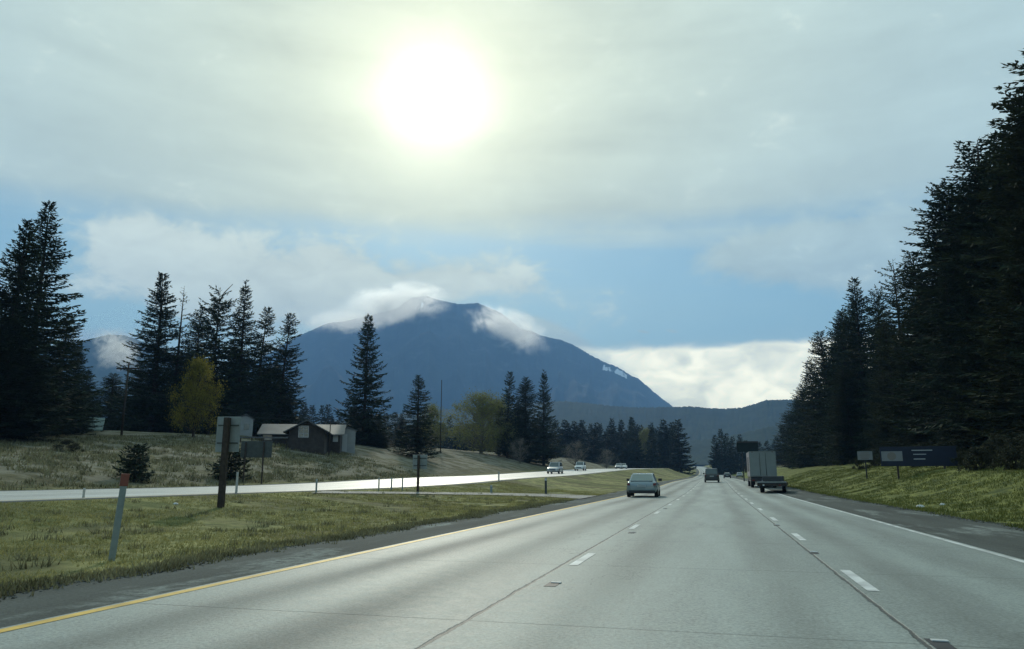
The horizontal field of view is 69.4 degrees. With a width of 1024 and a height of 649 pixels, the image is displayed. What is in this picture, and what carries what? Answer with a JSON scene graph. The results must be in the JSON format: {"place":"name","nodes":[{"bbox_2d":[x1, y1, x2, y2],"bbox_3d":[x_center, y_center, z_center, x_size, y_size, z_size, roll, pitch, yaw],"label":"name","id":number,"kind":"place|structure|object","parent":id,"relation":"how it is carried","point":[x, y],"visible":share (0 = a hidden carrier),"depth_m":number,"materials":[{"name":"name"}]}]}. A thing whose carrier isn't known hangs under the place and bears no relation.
{"place":"outdoors","nodes":[
{"label":"outdoors","id":0,"kind":"place"},
{"bbox_2d":[40,335,173,430],"bbox_3d":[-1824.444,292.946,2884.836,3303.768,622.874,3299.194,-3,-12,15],"label":"hill","id":1,"kind":"structure","parent":0,"point":[105,354],"depth_m":2963.26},
{"bbox_2d":[0,468,619,490],"bbox_3d":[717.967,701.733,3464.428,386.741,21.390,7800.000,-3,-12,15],"label":"shoulder","id":2,"kind":"object","parent":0,"point":[272,484],"visible":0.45,"depth_m":53.49},
{"bbox_2d":[0,468,654,500],"bbox_3d":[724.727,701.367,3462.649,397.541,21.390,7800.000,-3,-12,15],"label":"road","id":3,"kind":"structure","parent":0,"point":[106,493],"depth_m":43.00,"materials":[{"name":"grey asphalt"}]},
{"bbox_2d":[0,468,657,502],"bbox_3d":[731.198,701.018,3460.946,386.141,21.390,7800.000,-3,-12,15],"label":"shoulder","id":4,"kind":"object","parent":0,"point":[286,491],"visible":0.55,"depth_m":29.89},
{"bbox_2d":[0,468,698,627],"bbox_3d":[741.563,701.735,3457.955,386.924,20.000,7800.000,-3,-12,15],"label":"shoulder","id":5,"kind":"object","parent":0,"point":[47,603],"visible":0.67,"depth_m":9.73},
{"bbox_2d":[313,491,595,498],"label":"path","id":6,"kind":"structure","parent":0,"point":[532,494],"depth_m":43.32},
{"bbox_2d":[250,296,672,422],"bbox_3d":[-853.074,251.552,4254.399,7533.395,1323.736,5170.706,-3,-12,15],"label":"mountain","id":7,"kind":"structure","parent":0,"point":[456,349],"depth_m":4587.27,"materials":[{"name":"blue stone"}]},
{"bbox_2d":[0,466,1023,648],"bbox_3d":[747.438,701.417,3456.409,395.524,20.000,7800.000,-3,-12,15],"label":"road","id":8,"kind":"structure","parent":0,"point":[697,562],"depth_m":8.13,"materials":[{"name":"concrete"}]},
{"bbox_2d":[745,451,776,487],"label":"box truck","id":9,"kind":"object","parent":8,"relation":"on","point":[760,464],"visible":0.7,"depth_m":72.76,"materials":[{"name":"metal"}]},
{"bbox_2d":[757,476,787,492],"bbox_3d":[21.007,12.795,59.331,2.034,1.262,10.545,-4,-12,20],"label":"flatbed trailer","id":10,"kind":"object","parent":8,"relation":"on","point":[773,481],"visible":1,"depth_m":56.60,"materials":[{"name":"metal"}]},
{"bbox_2d":[0,430,1023,591],"bbox_3d":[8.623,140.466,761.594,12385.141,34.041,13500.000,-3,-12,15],"label":"ground","id":11,"kind":"structure","parent":0,"point":[448,462],"depth_m":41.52,"materials":[{"name":"green plant"}]},
{"bbox_2d":[0,319,70,441],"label":"conifer tree","id":12,"kind":"object","parent":11,"relation":"on","point":[7,425],"visible":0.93,"depth_m":64.12,"materials":[{"name":"green plant"}]},
{"bbox_2d":[0,219,78,434],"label":"conifer tree","id":13,"kind":"object","parent":11,"relation":"on","point":[14,299],"visible":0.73,"depth_m":67.26,"materials":[{"name":"green plant"}]},
{"bbox_2d":[0,200,111,436],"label":"conifer tree","id":14,"kind":"object","parent":11,"relation":"on","point":[44,242],"visible":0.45,"depth_m":72.15,"materials":[{"name":"green plant"}]},
{"bbox_2d":[52,439,84,451],"bbox_3d":[-35.676,9.827,59.462,2.620,1.291,2.405,6,-13,-26],"label":"bush","id":15,"kind":"object","parent":11,"relation":"on","point":[69,444],"visible":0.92,"depth_m":59.07,"materials":[{"name":"green plant"}]},
{"bbox_2d":[42,313,108,435],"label":"conifer tree","id":16,"kind":"object","parent":11,"relation":"on","point":[74,430],"visible":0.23,"depth_m":81.62,"materials":[{"name":"green plant"}]},
{"bbox_2d":[64,342,94,431],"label":"conifer tree","id":17,"kind":"object","parent":11,"relation":"on","point":[78,382],"visible":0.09,"depth_m":86.44,"materials":[{"name":"green plant"}]},
{"bbox_2d":[77,367,114,430],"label":"conifer tree","id":18,"kind":"object","parent":11,"relation":"on","point":[89,381],"visible":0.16,"depth_m":93.91,"materials":[{"name":"green plant"}]},
{"bbox_2d":[94,373,130,430],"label":"conifer tree","id":19,"kind":"object","parent":11,"relation":"on","point":[112,390],"visible":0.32,"depth_m":120.89,"materials":[{"name":"green plant"}]},
{"bbox_2d":[108,474,129,560],"bbox_3d":[-6.099,3.075,11.433,0.120,1.510,0.040,9,-14,-26],"label":"marker post","id":20,"kind":"object","parent":11,"relation":"on","point":[124,481],"visible":0.77,"depth_m":11.45,"materials":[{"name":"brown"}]},
{"bbox_2d":[105,363,147,430],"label":"conifer tree","id":21,"kind":"object","parent":11,"relation":"on","point":[115,426],"visible":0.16,"depth_m":114.29,"materials":[{"name":"green plant"}]},
{"bbox_2d":[116,362,139,434],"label":"utility pole","id":22,"kind":"object","parent":11,"relation":"on","point":[123,414],"visible":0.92,"depth_m":81.58,"materials":[{"name":"brown wood"}]},
{"bbox_2d":[111,443,154,483],"bbox_3d":[-25.000,9.285,48.922,2.629,3.056,2.564,-10,-15,40],"label":"evergreen bush","id":23,"kind":"object","parent":11,"relation":"on","point":[140,465],"visible":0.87,"depth_m":48.75,"materials":[{"name":"green plant"}]},
{"bbox_2d":[101,271,191,431],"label":"conifer tree","id":24,"kind":"object","parent":11,"relation":"on","point":[157,380],"visible":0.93,"depth_m":109.70,"materials":[{"name":"green plant"}]},
{"bbox_2d":[159,286,193,432],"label":"conifer tree","id":25,"kind":"object","parent":11,"relation":"on","point":[177,369],"visible":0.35,"depth_m":114.33,"materials":[{"name":"green plant"}]},
{"bbox_2d":[163,309,216,433],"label":"conifer tree","id":26,"kind":"object","parent":11,"relation":"on","point":[189,343],"visible":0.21,"depth_m":116.41,"materials":[{"name":"green plant"}]},
{"bbox_2d":[164,348,227,437],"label":"broadleaf tree","id":27,"kind":"object","parent":11,"relation":"on","point":[199,370],"visible":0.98,"depth_m":87.90,"materials":[{"name":"green plant"}]},
{"bbox_2d":[173,284,251,434],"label":"conifer tree","id":28,"kind":"object","parent":11,"relation":"on","point":[210,330],"visible":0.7,"depth_m":109.95,"materials":[{"name":"green plant"}]},
{"bbox_2d":[0,433,437,489],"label":"grass","id":29,"kind":"structure","parent":11,"relation":"on","point":[26,456],"depth_m":62.58,"materials":[{"name":"plant"}]},
{"bbox_2d":[215,417,240,507],"bbox_3d":[-8.945,4.410,23.001,0.760,3.090,0.212,0,-12,2],"label":"road sign","id":30,"kind":"object","parent":11,"relation":"on","point":[228,435],"visible":0.82,"depth_m":23.17,"materials":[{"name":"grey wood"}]},
{"bbox_2d":[205,448,253,479],"bbox_3d":[-22.131,11.131,57.863,3.281,2.955,3.363,-3,-12,16],"label":"evergreen bush","id":31,"kind":"object","parent":11,"relation":"on","point":[233,467],"visible":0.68,"depth_m":57.68,"materials":[{"name":"green plant"}]},
{"bbox_2d":[203,280,274,433],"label":"conifer tree","id":32,"kind":"object","parent":11,"relation":"on","point":[242,388],"visible":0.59,"depth_m":113.22,"materials":[{"name":"green plant"}]},
{"bbox_2d":[240,414,253,436],"bbox_3d":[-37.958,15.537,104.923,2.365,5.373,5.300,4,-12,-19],"label":"road sign","id":33,"kind":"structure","parent":11,"relation":"on","point":[246,429],"depth_m":102.88,"materials":[{"name":"metal"}]},
{"bbox_2d":[240,441,272,483],"bbox_3d":[-19.920,11.161,57.285,2.437,4.240,0.150,0,-12,1],"label":"road sign","id":34,"kind":"object","parent":11,"relation":"on","point":[257,449],"visible":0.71,"depth_m":57.59,"materials":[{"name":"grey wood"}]},
{"bbox_2d":[229,307,286,436],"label":"conifer tree","id":35,"kind":"object","parent":11,"relation":"on","point":[265,348],"visible":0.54,"depth_m":117.97,"materials":[{"name":"green plant"}]},
{"bbox_2d":[256,313,307,423],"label":"conifer tree","id":36,"kind":"object","parent":11,"relation":"on","point":[280,375],"visible":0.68,"depth_m":122.46,"materials":[{"name":"green plant"}]},
{"bbox_2d":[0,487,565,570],"bbox_3d":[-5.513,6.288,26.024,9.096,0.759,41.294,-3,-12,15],"label":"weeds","id":37,"kind":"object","parent":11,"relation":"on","point":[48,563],"visible":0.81,"depth_m":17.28,"materials":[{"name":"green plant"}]},
{"bbox_2d":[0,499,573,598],"bbox_3d":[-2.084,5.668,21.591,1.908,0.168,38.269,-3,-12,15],"label":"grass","id":38,"kind":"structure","parent":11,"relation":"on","point":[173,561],"depth_m":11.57,"materials":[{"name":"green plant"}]},
{"bbox_2d":[240,420,346,454],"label":"cabin","id":39,"kind":"object","parent":11,"relation":"on","point":[308,436],"visible":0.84,"depth_m":91.47,"materials":[{"name":"wood"}]},
{"bbox_2d":[342,426,356,453],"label":"shed","id":40,"kind":"structure","parent":11,"relation":"on","point":[348,440],"depth_m":100.47,"materials":[{"name":"metal"}]},
{"bbox_2d":[329,314,397,446],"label":"conifer tree","id":41,"kind":"object","parent":11,"relation":"on","point":[373,402],"visible":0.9,"depth_m":129.03,"materials":[{"name":"green plant"}]},
{"bbox_2d":[358,422,391,447],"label":"conifer tree","id":42,"kind":"object","parent":11,"relation":"on","point":[383,441],"visible":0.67,"depth_m":127.45,"materials":[{"name":"green plant"}]},
{"bbox_2d":[390,414,413,446],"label":"conifer tree","id":43,"kind":"object","parent":11,"relation":"on","point":[400,422],"visible":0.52,"depth_m":146.13,"materials":[{"name":"green plant"}]},
{"bbox_2d":[388,375,441,458],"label":"conifer tree","id":44,"kind":"object","parent":11,"relation":"on","point":[418,445],"visible":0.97,"depth_m":115.81,"materials":[{"name":"green plant"}]},
{"bbox_2d":[413,455,426,491],"bbox_3d":[-5.045,8.254,40.281,0.810,2.295,0.162,-1,-12,7],"label":"road sign","id":45,"kind":"object","parent":11,"relation":"on","point":[419,462],"visible":0.82,"depth_m":40.44,"materials":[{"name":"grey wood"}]},
{"bbox_2d":[416,402,454,450],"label":"broadleaf tree","id":46,"kind":"object","parent":11,"relation":"on","point":[436,427],"visible":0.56,"depth_m":147.33,"materials":[{"name":"green plant"}]},
{"bbox_2d":[444,427,467,450],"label":"conifer tree","id":47,"kind":"object","parent":11,"relation":"on","point":[451,444],"visible":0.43,"depth_m":292.51,"materials":[{"name":"green plant"}]},
{"bbox_2d":[444,386,513,454],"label":"broadleaf tree","id":48,"kind":"object","parent":11,"relation":"on","point":[481,412],"visible":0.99,"depth_m":169.43,"materials":[{"name":"green plant"}]},
{"bbox_2d":[485,393,523,455],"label":"broadleaf tree","id":49,"kind":"object","parent":11,"relation":"on","point":[499,428],"visible":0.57,"depth_m":172.85,"materials":[{"name":"green plant"}]},
{"bbox_2d":[492,370,524,457],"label":"conifer tree","id":50,"kind":"object","parent":11,"relation":"on","point":[508,416],"visible":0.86,"depth_m":173.53,"materials":[{"name":"green plant"}]},
{"bbox_2d":[0,486,1022,601],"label":"gravel","id":51,"kind":"structure","parent":11,"relation":"on","point":[151,573],"depth_m":13.94,"materials":[{"name":"grey gravel"}]},
{"bbox_2d":[507,437,529,463],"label":"broadleaf tree","id":52,"kind":"object","parent":11,"relation":"on","point":[517,451],"visible":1,"depth_m":162.47,"materials":[{"name":"green plant"}]},
{"bbox_2d":[507,377,553,463],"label":"conifer tree","id":53,"kind":"object","parent":11,"relation":"on","point":[525,417],"visible":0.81,"depth_m":175.65,"materials":[{"name":"green plant"}]},
{"bbox_2d":[529,370,567,465],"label":"conifer tree","id":54,"kind":"object","parent":11,"relation":"on","point":[545,417],"visible":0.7,"depth_m":179.90,"materials":[{"name":"green plant"}]},
{"bbox_2d":[554,419,578,457],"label":"conifer tree","id":55,"kind":"object","parent":11,"relation":"on","point":[563,437],"visible":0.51,"depth_m":319.66,"materials":[{"name":"green plant"}]},
{"bbox_2d":[561,438,588,465],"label":"broadleaf tree","id":56,"kind":"object","parent":11,"relation":"on","point":[569,459],"visible":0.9,"depth_m":210.89,"materials":[{"name":"green plant"}]},
{"bbox_2d":[564,421,587,458],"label":"conifer tree","id":57,"kind":"object","parent":11,"relation":"on","point":[576,437],"visible":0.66,"depth_m":318.39,"materials":[{"name":"green plant"}]},
{"bbox_2d":[580,429,608,463],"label":"conifer tree","id":58,"kind":"object","parent":11,"relation":"on","point":[592,458],"visible":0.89,"depth_m":288.14,"materials":[{"name":"green plant"}]},
{"bbox_2d":[597,431,617,464],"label":"conifer tree","id":59,"kind":"object","parent":11,"relation":"on","point":[609,449],"visible":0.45,"depth_m":311.62,"materials":[{"name":"green plant"}]},
{"bbox_2d":[604,418,621,465],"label":"conifer tree","id":60,"kind":"object","parent":11,"relation":"on","point":[613,431],"visible":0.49,"depth_m":326.16,"materials":[{"name":"green plant"}]},
{"bbox_2d":[618,433,636,467],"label":"conifer tree","id":61,"kind":"object","parent":11,"relation":"on","point":[626,453],"visible":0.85,"depth_m":282.84,"materials":[{"name":"green plant"}]},
{"bbox_2d":[627,429,649,467],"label":"conifer tree","id":62,"kind":"object","parent":11,"relation":"on","point":[636,455],"visible":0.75,"depth_m":287.83,"materials":[{"name":"green plant"}]},
{"bbox_2d":[642,427,662,467],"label":"conifer tree","id":63,"kind":"object","parent":11,"relation":"on","point":[654,462],"visible":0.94,"depth_m":280.92,"materials":[{"name":"green plant"}]},
{"bbox_2d":[653,419,678,467],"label":"conifer tree","id":64,"kind":"object","parent":11,"relation":"on","point":[665,453],"visible":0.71,"depth_m":326.32,"materials":[{"name":"green plant"}]},
{"bbox_2d":[665,419,696,474],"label":"conifer tree","id":65,"kind":"object","parent":11,"relation":"on","point":[677,451],"visible":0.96,"depth_m":293.77,"materials":[{"name":"green plant"}]},
{"bbox_2d":[708,435,724,474],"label":"conifer tree","id":66,"kind":"object","parent":11,"relation":"on","point":[714,462],"visible":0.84,"depth_m":313.00,"materials":[{"name":"green plant"}]},
{"bbox_2d":[715,429,732,474],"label":"conifer tree","id":67,"kind":"object","parent":11,"relation":"on","point":[725,449],"visible":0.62,"depth_m":319.15,"materials":[{"name":"green plant"}]},
{"bbox_2d":[722,433,737,473],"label":"conifer tree","id":68,"kind":"object","parent":11,"relation":"on","point":[731,459],"visible":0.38,"depth_m":324.93,"materials":[{"name":"green plant"}]},
{"bbox_2d":[728,436,742,472],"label":"conifer tree","id":69,"kind":"object","parent":11,"relation":"on","point":[736,457],"visible":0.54,"depth_m":330.76,"materials":[{"name":"green plant"}]},
{"bbox_2d":[736,441,757,480],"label":"road sign","id":70,"kind":"object","parent":11,"relation":"on","point":[745,446],"visible":0.81,"depth_m":111.08,"materials":[{"name":"grey"}]},
{"bbox_2d":[768,410,795,467],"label":"conifer tree","id":71,"kind":"object","parent":11,"relation":"on","point":[781,451],"visible":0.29,"depth_m":214.93,"materials":[{"name":"green plant"}]},
{"bbox_2d":[779,382,812,467],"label":"conifer tree","id":72,"kind":"object","parent":11,"relation":"on","point":[792,433],"visible":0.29,"depth_m":189.93,"materials":[{"name":"green plant"}]},
{"bbox_2d":[783,359,821,468],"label":"conifer tree","id":73,"kind":"object","parent":11,"relation":"on","point":[801,456],"visible":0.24,"depth_m":166.04,"materials":[{"name":"green plant"}]},
{"bbox_2d":[791,330,835,464],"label":"conifer tree","id":74,"kind":"object","parent":11,"relation":"on","point":[821,364],"visible":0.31,"depth_m":147.43,"materials":[{"name":"green plant"}]},
{"bbox_2d":[808,307,866,465],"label":"conifer tree","id":75,"kind":"object","parent":11,"relation":"on","point":[830,360],"visible":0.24,"depth_m":130.82,"materials":[{"name":"green plant"}]},
{"bbox_2d":[822,366,869,463],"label":"conifer tree","id":76,"kind":"object","parent":11,"relation":"on","point":[846,420],"visible":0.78,"depth_m":113.61,"materials":[{"name":"green plant"}]},
{"bbox_2d":[817,277,879,464],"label":"conifer tree","id":77,"kind":"object","parent":11,"relation":"on","point":[857,325],"visible":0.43,"depth_m":116.69,"materials":[{"name":"green plant"}]},
{"bbox_2d":[847,284,898,460],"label":"conifer tree","id":78,"kind":"object","parent":11,"relation":"on","point":[882,307],"visible":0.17,"depth_m":110.89,"materials":[{"name":"green plant"}]},
{"bbox_2d":[860,323,891,455],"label":"conifer tree","id":79,"kind":"object","parent":11,"relation":"on","point":[873,335],"visible":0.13,"depth_m":107.52,"materials":[{"name":"green plant"}]},
{"bbox_2d":[860,321,905,456],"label":"conifer tree","id":80,"kind":"object","parent":11,"relation":"on","point":[886,368],"visible":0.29,"depth_m":95.90,"materials":[{"name":"green plant"}]},
{"bbox_2d":[869,393,897,459],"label":"conifer tree","id":81,"kind":"object","parent":11,"relation":"on","point":[882,435],"visible":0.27,"depth_m":93.65,"materials":[{"name":"green plant"}]},
{"bbox_2d":[861,259,910,428],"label":"conifer tree","id":82,"kind":"object","parent":11,"relation":"on","point":[892,298],"visible":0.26,"depth_m":101.45,"materials":[{"name":"green plant"}]},
{"bbox_2d":[875,350,930,446],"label":"conifer tree","id":83,"kind":"object","parent":11,"relation":"on","point":[906,390],"visible":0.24,"depth_m":85.34,"materials":[{"name":"green plant"}]},
{"bbox_2d":[784,462,1023,530],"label":"grass","id":84,"kind":"structure","parent":11,"relation":"on","point":[1002,512],"depth_m":37.95,"materials":[{"name":"green plant"}]},
{"bbox_2d":[871,250,940,439],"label":"conifer tree","id":85,"kind":"object","parent":11,"relation":"on","point":[904,283],"visible":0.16,"depth_m":88.71,"materials":[{"name":"green plant"}]},
{"bbox_2d":[889,405,934,446],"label":"conifer tree","id":86,"kind":"object","parent":11,"relation":"on","point":[916,439],"visible":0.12,"depth_m":76.95,"materials":[{"name":"green plant"}]},
{"bbox_2d":[879,446,957,478],"bbox_3d":[27.654,9.661,50.259,4.628,2.717,0.156,-4,-12,20],"label":"road sign","id":87,"kind":"object","parent":11,"relation":"on","point":[919,456],"visible":0.95,"depth_m":50.34,"materials":[{"name":"blue"}]},
{"bbox_2d":[875,181,963,446],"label":"conifer tree","id":88,"kind":"object","parent":11,"relation":"on","point":[928,243],"visible":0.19,"depth_m":75.41,"materials":[{"name":"green plant"}]},
{"bbox_2d":[918,264,964,443],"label":"conifer tree","id":89,"kind":"object","parent":11,"relation":"on","point":[942,301],"visible":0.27,"depth_m":67.64,"materials":[{"name":"green plant"}]},
{"bbox_2d":[893,133,1005,444],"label":"conifer tree","id":90,"kind":"object","parent":11,"relation":"on","point":[968,203],"visible":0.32,"depth_m":67.56,"materials":[{"name":"green plant"}]},
{"bbox_2d":[921,326,982,449],"bbox_3d":[39.880,5.643,63.261,8.139,12.248,8.619,-1,-12,4],"label":"conifer tree","id":91,"kind":"object","parent":11,"relation":"on","point":[944,425],"visible":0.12,"depth_m":63.55,"materials":[{"name":"green plant"}]},
{"bbox_2d":[927,247,991,441],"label":"conifer tree","id":92,"kind":"object","parent":11,"relation":"on","point":[957,299],"visible":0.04,"depth_m":66.12,"materials":[{"name":"green plant"}]},
{"bbox_2d":[956,446,991,471],"bbox_3d":[25.963,7.616,41.318,2.156,1.825,1.980,-6,-13,26],"label":"bush","id":93,"kind":"object","parent":11,"relation":"on","point":[978,451],"visible":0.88,"depth_m":41.40,"materials":[{"name":"green plant"}]},
{"bbox_2d":[937,131,1012,447],"bbox_3d":[41.066,-2.697,60.489,12.322,28.376,13.172,6,-13,-28],"label":"conifer tree","id":94,"kind":"object","parent":11,"relation":"on","point":[995,187],"visible":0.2,"depth_m":61.01,"materials":[{"name":"green plant"}]},
{"bbox_2d":[944,284,1006,451],"bbox_3d":[40.081,3.547,58.211,11.673,14.406,10.970,-11,-16,42],"label":"conifer tree","id":95,"kind":"object","parent":11,"relation":"on","point":[975,383],"visible":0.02,"depth_m":58.95,"materials":[{"name":"green plant"}]},
{"bbox_2d":[963,445,997,469],"bbox_3d":[26.509,7.641,41.651,2.070,1.752,1.900,-3,-12,15],"label":"bush","id":96,"kind":"object","parent":11,"relation":"on","point":[987,452],"visible":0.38,"depth_m":41.62,"materials":[{"name":"green plant"}]},
{"bbox_2d":[946,48,1023,436],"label":"conifer tree","id":97,"kind":"object","parent":11,"relation":"on","point":[1015,172],"visible":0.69,"depth_m":56.00,"materials":[{"name":"green plant"}]},
{"bbox_2d":[970,200,1023,438],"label":"conifer tree","id":98,"kind":"object","parent":11,"relation":"on","point":[1016,294],"visible":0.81,"depth_m":51.46,"materials":[{"name":"green plant"}]},
{"bbox_2d":[978,95,1023,407],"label":"conifer tree","id":99,"kind":"object","parent":11,"relation":"on","point":[1003,284],"visible":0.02,"depth_m":58.05,"materials":[{"name":"green plant"}]},
{"bbox_2d":[989,435,1022,469],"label":"bush","id":100,"kind":"object","parent":11,"relation":"on","point":[1007,458],"visible":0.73,"depth_m":39.02,"materials":[{"name":"green plant"}]},
{"bbox_2d":[991,223,1023,417],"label":"conifer tree","id":101,"kind":"object","parent":11,"relation":"on","point":[1019,308],"visible":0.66,"depth_m":48.66,"materials":[{"name":"green plant"}]},
{"bbox_2d":[0,0,1023,408],"label":"sky","id":102,"kind":"structure","parent":0,"point":[679,195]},
{"bbox_2d":[334,399,815,465],"bbox_3d":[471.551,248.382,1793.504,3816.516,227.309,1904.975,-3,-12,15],"label":"hill","id":103,"kind":"structure","parent":0,"point":[700,423],"depth_m":2051.46,"materials":[{"name":"blue"}]},
{"bbox_2d":[627,473,661,496],"bbox_3d":[8.425,10.253,47.306,2.266,1.458,4.646,-3,-12,13],"label":"car","id":104,"kind":"object","parent":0,"point":[642,483],"visible":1,"depth_m":45.30,"materials":[{"name":"grey paint"}]},
{"bbox_2d":[703,468,719,481],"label":"suv","id":105,"kind":"object","parent":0,"point":[711,474],"visible":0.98,"depth_m":99.25,"materials":[{"name":"grey paint"}]},
{"bbox_2d":[680,426,788,464],"bbox_3d":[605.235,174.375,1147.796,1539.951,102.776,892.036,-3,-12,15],"label":"hill","id":106,"kind":"structure","parent":0,"point":[700,451],"depth_m":1318.48,"materials":[{"name":"blue"}]},
{"bbox_2d":[701,466,1023,559],"bbox_3d":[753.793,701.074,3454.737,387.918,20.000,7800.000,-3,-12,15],"label":"shoulder","id":107,"kind":"object","parent":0,"point":[1002,539],"visible":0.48,"depth_m":20.08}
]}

